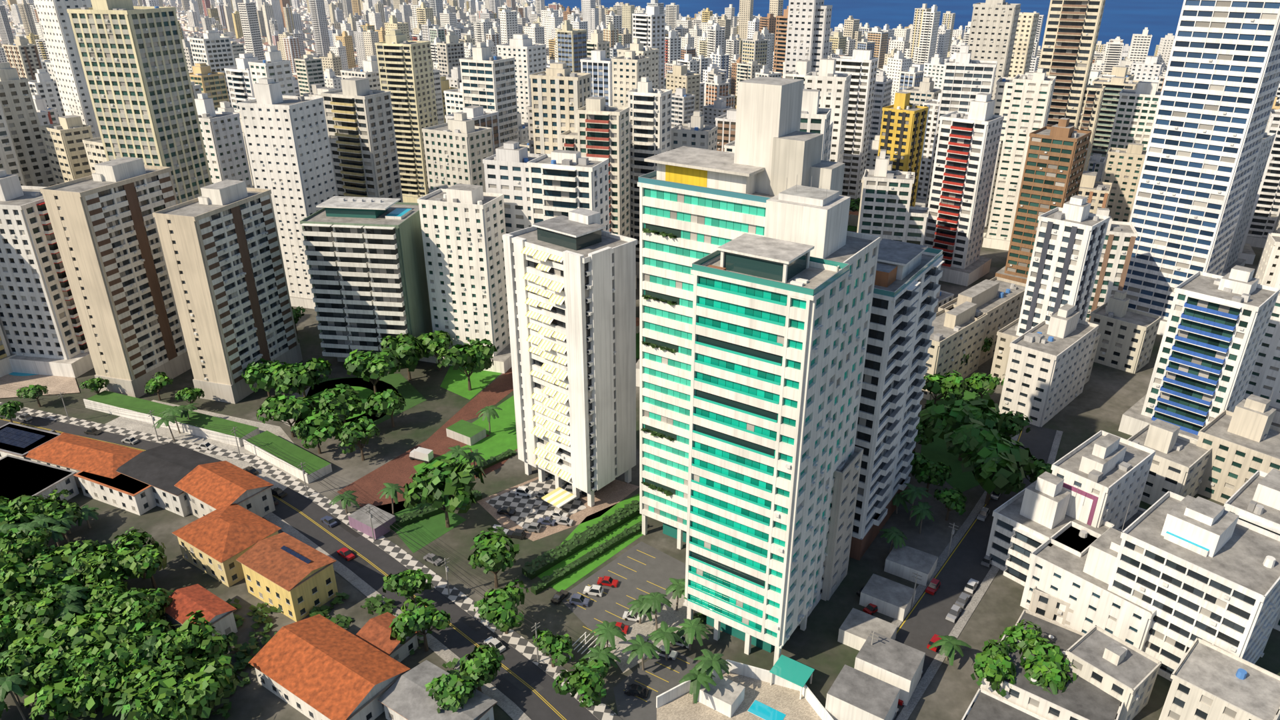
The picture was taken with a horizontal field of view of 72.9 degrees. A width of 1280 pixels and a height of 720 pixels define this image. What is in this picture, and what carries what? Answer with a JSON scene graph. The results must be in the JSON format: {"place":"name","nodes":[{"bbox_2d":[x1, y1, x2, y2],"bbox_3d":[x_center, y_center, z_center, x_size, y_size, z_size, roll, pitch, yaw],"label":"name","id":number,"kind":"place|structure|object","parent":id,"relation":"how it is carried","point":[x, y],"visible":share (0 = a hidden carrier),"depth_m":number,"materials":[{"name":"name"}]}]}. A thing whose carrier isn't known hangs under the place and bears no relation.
{"place":"outdoors","nodes":[
{"label":"outdoors","id":0,"kind":"place"},
{"bbox_2d":[0,5,1279,719],"bbox_3d":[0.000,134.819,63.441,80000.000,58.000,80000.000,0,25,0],"label":"ground","id":1,"kind":"structure","parent":0,"point":[1108,397],"depth_m":192.80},
{"bbox_2d":[0,365,1063,719],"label":"streets and lots","id":2,"kind":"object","parent":1,"relation":"on","point":[520,687],"visible":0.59,"depth_m":191.72,"materials":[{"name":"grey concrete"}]},
{"bbox_2d":[0,380,1001,719],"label":"cars","id":3,"kind":"object","parent":2,"relation":"on","point":[425,455],"visible":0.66,"depth_m":188.17,"materials":[{"name":"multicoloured metal"}]},
{"bbox_2d":[0,198,1077,719],"bbox_3d":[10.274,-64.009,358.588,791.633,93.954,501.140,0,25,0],"label":"vegetation","id":4,"kind":"object","parent":1,"relation":"on","point":[82,634],"visible":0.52,"depth_m":171.27,"materials":[{"name":"green plant"}]},
{"bbox_2d":[0,0,1279,719],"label":"buildings","id":5,"kind":"structure","parent":1,"relation":"on","point":[804,334],"depth_m":200.94,"materials":[{"name":"white concrete"}]},
{"bbox_2d":[0,0,1279,386],"bbox_3d":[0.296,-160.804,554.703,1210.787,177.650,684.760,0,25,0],"label":"city","id":6,"kind":"object","parent":1,"relation":"on","point":[604,124],"visible":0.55,"depth_m":382.74,"materials":[{"name":"beige concrete"}]},
{"bbox_2d":[0,0,1279,111],"bbox_3d":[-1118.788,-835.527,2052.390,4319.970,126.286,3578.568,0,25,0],"label":"city","id":7,"kind":"object","parent":1,"relation":"on","point":[343,31],"visible":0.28,"depth_m":1333.85,"materials":[{"name":"beige concrete"}]},
{"bbox_2d":[531,0,1183,55],"bbox_3d":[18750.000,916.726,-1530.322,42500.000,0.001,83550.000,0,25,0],"label":"sea","id":8,"kind":"structure","parent":0,"point":[1125,20],"depth_m":2896.83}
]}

